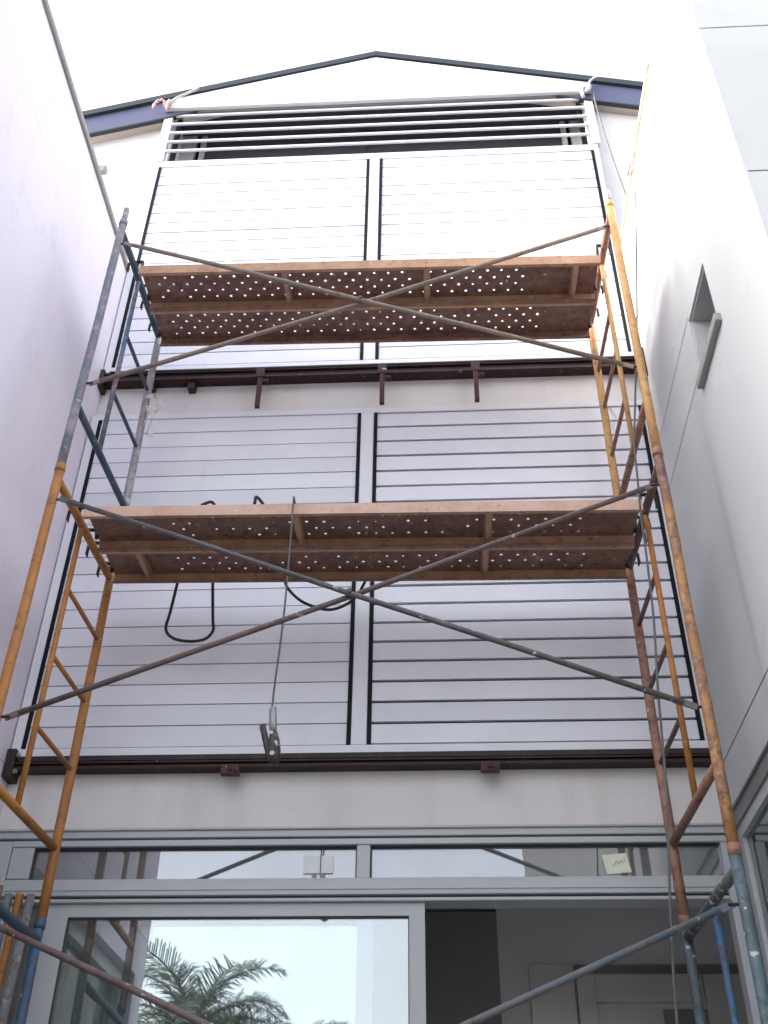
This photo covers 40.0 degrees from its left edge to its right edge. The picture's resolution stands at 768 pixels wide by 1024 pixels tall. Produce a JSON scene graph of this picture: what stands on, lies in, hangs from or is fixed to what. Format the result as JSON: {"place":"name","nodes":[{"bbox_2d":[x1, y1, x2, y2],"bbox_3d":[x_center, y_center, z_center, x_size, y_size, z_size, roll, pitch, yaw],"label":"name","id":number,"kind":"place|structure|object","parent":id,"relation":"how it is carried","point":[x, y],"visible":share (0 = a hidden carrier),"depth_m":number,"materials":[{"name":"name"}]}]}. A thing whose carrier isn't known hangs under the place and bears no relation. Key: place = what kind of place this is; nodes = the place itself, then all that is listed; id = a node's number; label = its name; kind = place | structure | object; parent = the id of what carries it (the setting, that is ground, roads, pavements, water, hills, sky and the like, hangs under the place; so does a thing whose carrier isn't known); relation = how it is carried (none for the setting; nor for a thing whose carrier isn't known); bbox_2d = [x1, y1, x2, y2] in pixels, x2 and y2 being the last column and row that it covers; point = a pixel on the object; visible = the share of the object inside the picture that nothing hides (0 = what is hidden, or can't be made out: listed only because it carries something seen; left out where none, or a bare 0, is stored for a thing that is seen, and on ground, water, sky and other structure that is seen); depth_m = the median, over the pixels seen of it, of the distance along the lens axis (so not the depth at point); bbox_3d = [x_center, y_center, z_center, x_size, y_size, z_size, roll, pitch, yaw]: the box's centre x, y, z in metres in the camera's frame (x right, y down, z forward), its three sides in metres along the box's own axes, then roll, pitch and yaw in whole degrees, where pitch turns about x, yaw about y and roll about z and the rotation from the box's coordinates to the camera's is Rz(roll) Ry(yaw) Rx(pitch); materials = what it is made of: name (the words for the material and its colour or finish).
{"place":"outdoors","nodes":[
{"label":"outdoors","id":0,"kind":"place"},
{"bbox_2d":[0,885,3,898],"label":"spare tube","id":1,"kind":"object","parent":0,"point":[1,888],"visible":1,"depth_m":5.20,"materials":[{"name":"metal"}]},
{"bbox_2d":[0,893,12,948],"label":"spare tube","id":2,"kind":"object","parent":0,"point":[7,900],"visible":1,"depth_m":5.16,"materials":[{"name":"blue paint"}]},
{"bbox_2d":[0,893,23,997],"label":"spare tube","id":3,"kind":"object","parent":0,"point":[9,940],"visible":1,"depth_m":5.03,"materials":[{"name":"orange paint"}]},
{"bbox_2d":[0,893,34,1023],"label":"spare tube","id":4,"kind":"object","parent":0,"point":[14,966],"visible":1,"depth_m":4.96,"materials":[{"name":"metal"}]},
{"bbox_2d":[0,903,46,1023],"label":"scaffold trestle","id":5,"kind":"object","parent":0,"point":[10,919],"visible":0.94,"depth_m":4.78,"materials":[{"name":"blue paint"}]},
{"bbox_2d":[0,462,114,918],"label":"scaffold trestle","id":6,"kind":"object","parent":5,"relation":"on","point":[53,844],"visible":0.93,"depth_m":5.25,"materials":[{"name":"orange paint"}]},
{"bbox_2d":[57,207,160,505],"bbox_3d":[-1.628,-0.819,6.510,0.089,2.148,0.973,-1,-38,3],"label":"scaffold trestle","id":7,"kind":"object","parent":6,"relation":"on","point":[76,409],"visible":0.86,"depth_m":6.45,"materials":[{"name":"blue paint"}]},
{"bbox_2d":[144,393,163,437],"bbox_3d":[-1.514,-0.632,6.873,0.133,0.382,0.036,-1,-38,3],"label":"tied rag","id":8,"kind":"object","parent":7,"relation":"attached to","point":[151,411],"visible":1,"depth_m":6.90,"materials":[{"name":"white fabric"}]},
{"bbox_2d":[89,226,633,385],"bbox_3d":[-0.137,-1.229,6.145,3.001,1.244,0.072,-1,-38,3],"label":"cross brace","id":9,"kind":"object","parent":7,"relation":"attached to","point":[360,300],"visible":1,"depth_m":6.10,"materials":[{"name":"grey metal"}]},
{"bbox_2d":[5,482,697,720],"bbox_3d":[-0.159,0.381,4.909,3.001,1.244,0.072,-1,-38,3],"label":"cross brace","id":10,"kind":"object","parent":6,"relation":"attached to","point":[349,593],"visible":1,"depth_m":4.86,"materials":[{"name":"grey metal"}]},
{"bbox_2d":[66,492,658,550],"bbox_3d":[-0.130,0.056,5.649,3.136,0.154,0.315,-1,-38,3],"label":"scaffold plank","id":11,"kind":"object","parent":6,"relation":"on","point":[613,524],"visible":0.9,"depth_m":5.67,"materials":[{"name":"metal"}]},
{"bbox_2d":[259,496,295,764],"bbox_3d":[-0.473,0.518,5.095,0.100,1.541,0.174,-15,-40,19],"label":"earth clamp","id":12,"kind":"object","parent":11,"relation":"hanging from","point":[271,745],"visible":0.93,"depth_m":4.68,"materials":[{"name":"metal"}]},
{"bbox_2d":[48,0,659,110],"label":"sky","id":13,"kind":"structure","parent":0,"point":[116,51],"materials":[{"name":"white"}]},
{"bbox_2d":[678,841,767,1023],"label":"scaffold trestle","id":14,"kind":"object","parent":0,"point":[735,874],"visible":0.89,"depth_m":4.09,"materials":[{"name":"blue paint"}]},
{"bbox_2d":[0,900,735,1023],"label":"cross brace","id":15,"kind":"object","parent":14,"relation":"attached to","point":[477,1019],"visible":1,"depth_m":3.88,"materials":[{"name":"grey metal"}]},
{"bbox_2d":[626,446,738,914],"bbox_3d":[1.377,0.767,5.090,0.089,2.029,0.973,-1,-38,3],"label":"scaffold trestle","id":16,"kind":"object","parent":14,"relation":"on","point":[716,772],"visible":0.91,"depth_m":4.97,"materials":[{"name":"yellow paint"}]},
{"bbox_2d":[85,533,646,583],"bbox_3d":[-0.113,0.254,5.907,3.112,0.154,0.315,-1,-38,3],"label":"scaffold plank","id":17,"kind":"object","parent":16,"relation":"on","point":[166,566],"visible":0.74,"depth_m":5.96,"materials":[{"name":"metal"}]},
{"bbox_2d":[164,495,371,642],"bbox_3d":[-0.583,0.306,5.774,1.349,0.543,0.669,-1,-38,3],"label":"power cable","id":18,"kind":"object","parent":17,"relation":"hanging from","point":[256,498],"visible":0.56,"depth_m":5.98,"materials":[{"name":"black rubber"}]},
{"bbox_2d":[589,189,660,496],"bbox_3d":[1.401,-0.890,6.363,0.089,2.148,0.973,-1,-38,3],"label":"scaffold trestle","id":19,"kind":"object","parent":16,"relation":"on","point":[647,413],"visible":0.84,"depth_m":6.31,"materials":[{"name":"yellow paint"}]},
{"bbox_2d":[126,244,611,310],"bbox_3d":[-0.109,-1.522,6.849,3.137,0.249,0.315,-1,-38,3],"label":"scaffold plank","id":20,"kind":"object","parent":19,"relation":"on","point":[545,279],"visible":0.91,"depth_m":6.84,"materials":[{"name":"metal"}]},
{"bbox_2d":[140,285,603,346],"bbox_3d":[-0.092,-1.325,7.106,3.113,0.249,0.315,-1,-38,3],"label":"scaffold plank","id":21,"kind":"object","parent":19,"relation":"on","point":[561,320],"visible":0.75,"depth_m":7.13,"materials":[{"name":"metal"}]},
{"bbox_2d":[600,403,616,434],"bbox_3d":[1.423,-0.579,6.643,0.093,0.300,0.014,-2,-38,4],"label":"tied rag","id":22,"kind":"object","parent":19,"relation":"attached to","point":[610,410],"visible":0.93,"depth_m":6.67,"materials":[{"name":"white fabric"}]},
{"bbox_3d":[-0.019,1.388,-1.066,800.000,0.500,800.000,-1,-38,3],"label":"ground","id":23,"kind":"structure","parent":0,"visible":0},
{"bbox_2d":[0,0,129,814],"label":"side wall","id":24,"kind":"structure","parent":23,"relation":"on","point":[58,228],"depth_m":6.36,"materials":[{"name":"white paint"}]},
{"bbox_2d":[0,51,722,831],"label":"gabled building","id":25,"kind":"structure","parent":23,"relation":"on","point":[124,137],"depth_m":7.36,"materials":[{"name":"white paint"}]},
{"bbox_2d":[99,165,106,173],"bbox_3d":[-2.452,-2.973,9.155,0.077,0.088,0.040,-1,-38,3],"label":"wall box","id":26,"kind":"object","parent":25,"relation":"attached to","point":[103,168],"visible":0.56,"depth_m":9.14,"materials":[{"name":"plastic"}]},
{"bbox_2d":[151,87,198,109],"bbox_3d":[-1.887,-3.743,9.542,0.395,0.340,0.048,-1,-38,3],"label":"rope tie","id":27,"kind":"object","parent":25,"relation":"attached to","point":[168,103],"visible":1,"depth_m":9.51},
{"bbox_2d":[204,132,360,159],"bbox_3d":[-0.931,-3.158,9.550,1.440,0.880,0.010,-1,-38,3],"label":"window pane","id":28,"kind":"structure","parent":25,"relation":"in","point":[355,149],"depth_m":9.68,"materials":[{"name":"black glass"}]},
{"bbox_2d":[1,748,710,783],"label":"steel beam","id":29,"kind":"structure","parent":25,"relation":"attached to","point":[484,762],"depth_m":5.62,"materials":[{"name":"brown metal"}]},
{"bbox_2d":[11,400,708,755],"bbox_3d":[-0.134,0.304,6.431,3.787,2.523,0.053,-1,-38,3],"label":"slat screen","id":30,"kind":"object","parent":29,"relation":"on","point":[357,675],"visible":0.75,"depth_m":6.14,"materials":[{"name":"white metal"}]},
{"bbox_2d":[0,847,737,1023],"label":"lobby","id":31,"kind":"object","parent":25,"relation":"attached to","point":[478,961],"visible":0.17,"depth_m":6.63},
{"bbox_2d":[528,964,748,1023],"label":"lift doorway","id":32,"kind":"structure","parent":31,"relation":"attached to","point":[629,984],"depth_m":6.42,"materials":[{"name":"metal"}]},
{"bbox_2d":[598,1008,663,1023],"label":"lift door","id":33,"kind":"structure","parent":32,"relation":"in","point":[606,1015],"depth_m":6.38,"materials":[{"name":"metal"}]},
{"bbox_2d":[663,1009,708,1023],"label":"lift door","id":34,"kind":"structure","parent":32,"relation":"in","point":[685,1016],"depth_m":6.36,"materials":[{"name":"grey metal"}]},
{"bbox_2d":[97,347,647,408],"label":"steel beam","id":35,"kind":"structure","parent":25,"relation":"attached to","point":[191,380],"depth_m":7.40,"materials":[{"name":"brown metal"}]},
{"bbox_2d":[104,144,633,373],"bbox_3d":[-0.101,-2.033,8.225,3.787,2.549,0.053,-1,-38,3],"label":"slat screen","id":36,"kind":"object","parent":35,"relation":"on","point":[478,203],"visible":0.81,"depth_m":8.43,"materials":[{"name":"white metal"}]},
{"bbox_2d":[154,94,600,161],"bbox_3d":[-0.070,-3.366,9.244,3.810,0.804,0.068,-1,-38,3],"label":"louvre","id":37,"kind":"object","parent":25,"relation":"attached to","point":[165,141],"visible":0.92,"depth_m":9.24,"materials":[{"name":"white metal"}]},
{"bbox_2d":[591,88,625,195],"bbox_3d":[1.862,-3.125,8.829,0.157,1.633,0.022,2,-38,-2],"label":"loose wire","id":38,"kind":"object","parent":37,"relation":"hanging from","point":[607,143],"visible":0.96,"depth_m":8.78,"materials":[{"name":"grey metal"}]},
{"bbox_2d":[0,826,760,1023],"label":"glazed entrance","id":39,"kind":"object","parent":25,"relation":"attached to","point":[363,898],"visible":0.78,"depth_m":5.33,"materials":[{"name":"grey metal"}]},
{"bbox_2d":[70,918,373,1023],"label":"door leaf","id":40,"kind":"structure","parent":39,"relation":"in","point":[365,926],"depth_m":5.21,"materials":[{"name":"grey metal"}]},
{"bbox_2d":[26,903,425,1023],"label":"door leaf","id":41,"kind":"structure","parent":39,"relation":"in","point":[46,980],"depth_m":5.28,"materials":[{"name":"grey metal"}]},
{"bbox_2d":[303,848,333,877],"bbox_3d":[-0.339,1.812,5.432,0.154,0.162,0.010,-1,-38,3],"label":"paper note","id":42,"kind":"object","parent":39,"relation":"attached to","point":[321,865],"visible":1,"depth_m":5.43,"materials":[{"name":"white paper"}]},
{"bbox_2d":[602,853,631,873],"bbox_3d":[1.181,1.785,5.356,0.142,0.107,0.008,-1,-38,3],"label":"paper note","id":43,"kind":"object","parent":39,"relation":"attached to","point":[615,863],"visible":1,"depth_m":5.36,"materials":[{"name":"beige paper"}]},
{"bbox_2d":[365,124,562,153],"bbox_3d":[0.717,-3.197,9.470,1.780,0.880,0.010,-1,-38,3],"label":"window pane","id":44,"kind":"structure","parent":25,"relation":"in","point":[553,141],"depth_m":9.60,"materials":[{"name":"black glass"}]},
{"bbox_2d":[580,76,597,97],"bbox_3d":[1.812,-3.760,9.307,0.175,0.282,0.042,-6,-38,9],"label":"rope tie","id":45,"kind":"object","parent":25,"relation":"attached to","point":[587,87],"visible":1,"depth_m":9.28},
{"bbox_2d":[622,0,767,982],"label":"side wall","id":46,"kind":"structure","parent":23,"relation":"on","point":[701,167],"depth_m":5.46,"materials":[{"name":"paint"}]},
{"bbox_2d":[620,64,648,245],"bbox_3d":[1.760,-2.446,7.481,0.026,0.030,1.545,-1,-38,3],"label":"wooden pole","id":47,"kind":"object","parent":46,"relation":"on","point":[634,151],"visible":0.81,"depth_m":7.37,"materials":[{"name":"wood"}]},
{"bbox_2d":[627,162,678,1023],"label":"hanging cable","id":48,"kind":"object","parent":47,"relation":"hanging from","point":[667,801],"visible":0.91,"depth_m":4.68,"materials":[{"name":"grey metal"}]},
{"bbox_2d":[737,776,767,982],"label":"window frame","id":49,"kind":"structure","parent":46,"relation":"in","point":[752,832],"depth_m":5.06,"materials":[{"name":"grey metal"}]}
]}

